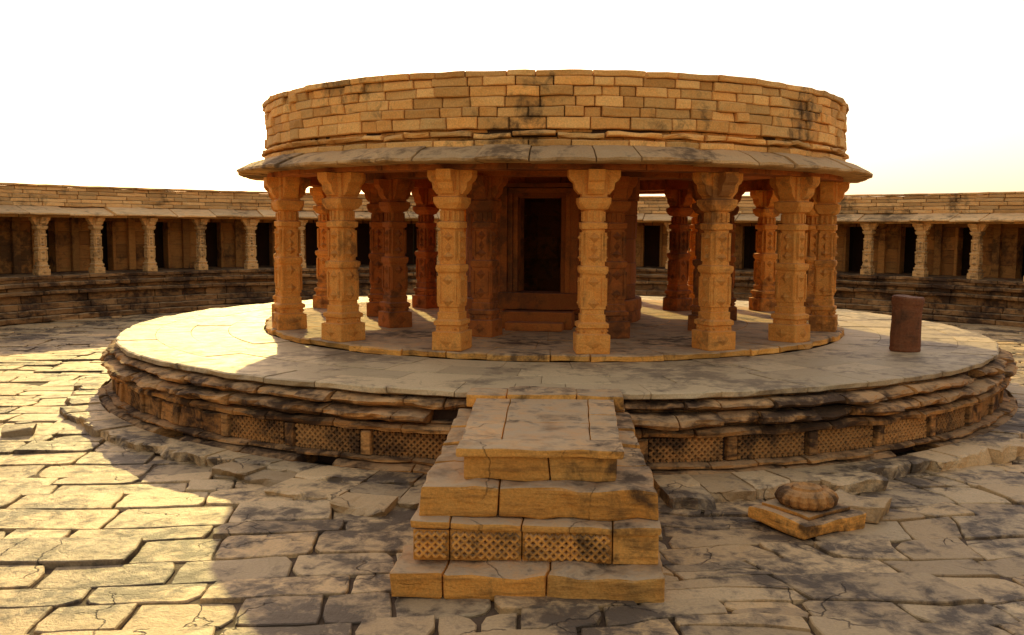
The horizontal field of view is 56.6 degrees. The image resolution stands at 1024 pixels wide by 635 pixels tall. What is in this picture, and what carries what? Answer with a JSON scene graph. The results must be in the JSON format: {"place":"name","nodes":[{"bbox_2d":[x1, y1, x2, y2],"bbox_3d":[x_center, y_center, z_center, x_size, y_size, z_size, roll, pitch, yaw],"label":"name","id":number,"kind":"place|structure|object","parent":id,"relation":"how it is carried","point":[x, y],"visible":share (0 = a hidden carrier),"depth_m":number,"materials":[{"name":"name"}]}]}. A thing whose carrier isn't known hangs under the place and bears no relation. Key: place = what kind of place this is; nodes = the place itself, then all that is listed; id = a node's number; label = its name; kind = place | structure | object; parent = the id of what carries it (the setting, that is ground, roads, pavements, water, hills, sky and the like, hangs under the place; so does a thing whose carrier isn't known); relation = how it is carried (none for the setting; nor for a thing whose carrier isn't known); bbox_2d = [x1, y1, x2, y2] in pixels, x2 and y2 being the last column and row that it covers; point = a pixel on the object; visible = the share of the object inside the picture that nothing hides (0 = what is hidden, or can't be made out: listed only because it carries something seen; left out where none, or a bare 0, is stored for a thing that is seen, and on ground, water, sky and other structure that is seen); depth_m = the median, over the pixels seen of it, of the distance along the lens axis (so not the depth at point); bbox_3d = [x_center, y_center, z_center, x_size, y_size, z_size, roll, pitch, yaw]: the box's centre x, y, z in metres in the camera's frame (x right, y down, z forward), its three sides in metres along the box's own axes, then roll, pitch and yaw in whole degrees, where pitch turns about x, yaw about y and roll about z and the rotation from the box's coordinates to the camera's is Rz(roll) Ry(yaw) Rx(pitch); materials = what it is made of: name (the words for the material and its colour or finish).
{"place":"outdoors","nodes":[
{"label":"outdoors","id":0,"kind":"place"},
{"bbox_2d":[0,311,1023,634],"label":"courtyard paving","id":1,"kind":"structure","parent":0,"point":[916,580],"depth_m":9.37,"materials":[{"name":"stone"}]},
{"bbox_2d":[1,420,36,436],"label":"loose stones","id":2,"kind":"object","parent":1,"relation":"on","point":[25,428],"visible":0.82,"depth_m":14.34,"materials":[{"name":"beige stone"}]},
{"bbox_2d":[0,264,1023,327],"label":"gallery base","id":3,"kind":"object","parent":1,"relation":"on","point":[27,298],"visible":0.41,"depth_m":34.17,"materials":[{"name":"brown stone"}]},
{"bbox_2d":[29,217,50,274],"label":"gallery column","id":4,"kind":"structure","parent":3,"relation":"on","point":[40,248],"depth_m":31.60,"materials":[{"name":"stone"}]},
{"bbox_2d":[139,218,158,271],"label":"gallery column","id":5,"kind":"structure","parent":3,"relation":"on","point":[149,227],"depth_m":34.59,"materials":[{"name":"stone"}]},
{"bbox_2d":[192,219,208,269],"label":"gallery column","id":6,"kind":"structure","parent":3,"relation":"on","point":[200,227],"depth_m":35.92,"materials":[{"name":"stone"}]},
{"bbox_2d":[242,219,258,268],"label":"gallery column","id":7,"kind":"structure","parent":3,"relation":"on","point":[250,246],"depth_m":37.08,"materials":[{"name":"stone"}]},
{"bbox_2d":[298,220,306,267],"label":"gallery column","id":8,"kind":"structure","parent":3,"relation":"on","point":[302,228],"depth_m":38.11,"materials":[{"name":"stone"}]},
{"bbox_2d":[434,221,440,263],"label":"gallery column","id":9,"kind":"structure","parent":3,"relation":"on","point":[437,230],"depth_m":40.02,"materials":[{"name":"stone"}]},
{"bbox_2d":[0,195,1023,278],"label":"gallery cell wall","id":10,"kind":"structure","parent":3,"relation":"on","point":[69,239],"depth_m":35.73,"materials":[{"name":"brown stone"}]},
{"bbox_2d":[86,218,104,272],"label":"gallery column","id":11,"kind":"structure","parent":10,"relation":"on","point":[95,227],"depth_m":33.17,"materials":[{"name":"stone"}]},
{"bbox_2d":[860,223,877,274],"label":"gallery column","id":12,"kind":"structure","parent":10,"relation":"on","point":[868,250],"depth_m":35.90,"materials":[{"name":"stone"}]},
{"bbox_2d":[913,224,931,276],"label":"gallery column","id":13,"kind":"structure","parent":10,"relation":"on","point":[920,268],"depth_m":34.61,"materials":[{"name":"stone"}]},
{"bbox_2d":[664,222,671,268],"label":"gallery column","id":14,"kind":"structure","parent":3,"relation":"on","point":[666,224],"depth_m":39.58,"materials":[{"name":"stone"}]},
{"bbox_2d":[967,224,987,278],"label":"gallery column","id":15,"kind":"structure","parent":3,"relation":"on","point":[977,233],"depth_m":33.16,"materials":[{"name":"stone"}]},
{"bbox_2d":[387,386,665,603],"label":"stone staircase","id":16,"kind":"structure","parent":1,"relation":"on","point":[537,492],"depth_m":8.72,"materials":[{"name":"stone"}]},
{"bbox_2d":[58,369,1023,515],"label":"stone ledge","id":17,"kind":"object","parent":1,"relation":"on","point":[367,491],"visible":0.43,"depth_m":12.17,"materials":[{"name":"beige stone"}]},
{"bbox_2d":[98,69,1017,484],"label":"circular stone pavilion","id":18,"kind":"structure","parent":1,"relation":"on","point":[530,185],"depth_m":15.17,"materials":[{"name":"stone"}]},
{"bbox_2d":[497,183,579,331],"bbox_3d":[0.543,-1.205,18.562,1.660,2.837,1.436,1,6,3],"label":"cella doorway","id":19,"kind":"structure","parent":18,"relation":"in","point":[548,311],"depth_m":18.55,"materials":[{"name":"stone"}]},
{"bbox_2d":[888,295,924,352],"bbox_3d":[6.801,0.104,16.409,0.534,0.981,0.532,2,6,3],"label":"stone post","id":20,"kind":"object","parent":18,"relation":"on","point":[906,323],"visible":1,"depth_m":16.20,"materials":[{"name":"brown stone"}]},
{"bbox_2d":[747,482,862,538],"bbox_3d":[3.248,2.070,10.487,0.954,0.457,0.876,-2,6,-28],"label":"carved lotus stone","id":21,"kind":"object","parent":1,"relation":"on","point":[803,510],"visible":1,"depth_m":10.27,"materials":[{"name":"stone"}]},
{"bbox_2d":[836,490,890,524],"bbox_3d":[3.944,2.179,10.841,0.635,0.276,0.642,3,6,29],"label":"loose stone slab","id":22,"kind":"object","parent":1,"relation":"on","point":[873,508],"depth_m":10.73,"materials":[{"name":"beige stone"}]},
{"bbox_2d":[0,0,1023,196],"label":"sky","id":23,"kind":"structure","parent":0,"point":[168,94],"materials":[{"name":"white"}]},
{"label":"ground","id":24,"kind":"structure","parent":0,"visible":0},
{"bbox_2d":[45,222,1023,277],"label":"gallery outer wall","id":25,"kind":"structure","parent":24,"relation":"on","point":[652,245],"depth_m":40.16,"materials":[{"name":"brown stone"}]},
{"bbox_3d":[-19.108,-1.338,20.690,0.676,1.930,0.589,0,6,0],"label":"gallery column","id":26,"kind":"object","parent":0,"visible":0},
{"bbox_2d":[0,182,1023,223],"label":"gallery parapet","id":27,"kind":"structure","parent":26,"relation":"on","point":[927,208],"depth_m":34.63,"materials":[{"name":"stone"}]}
]}

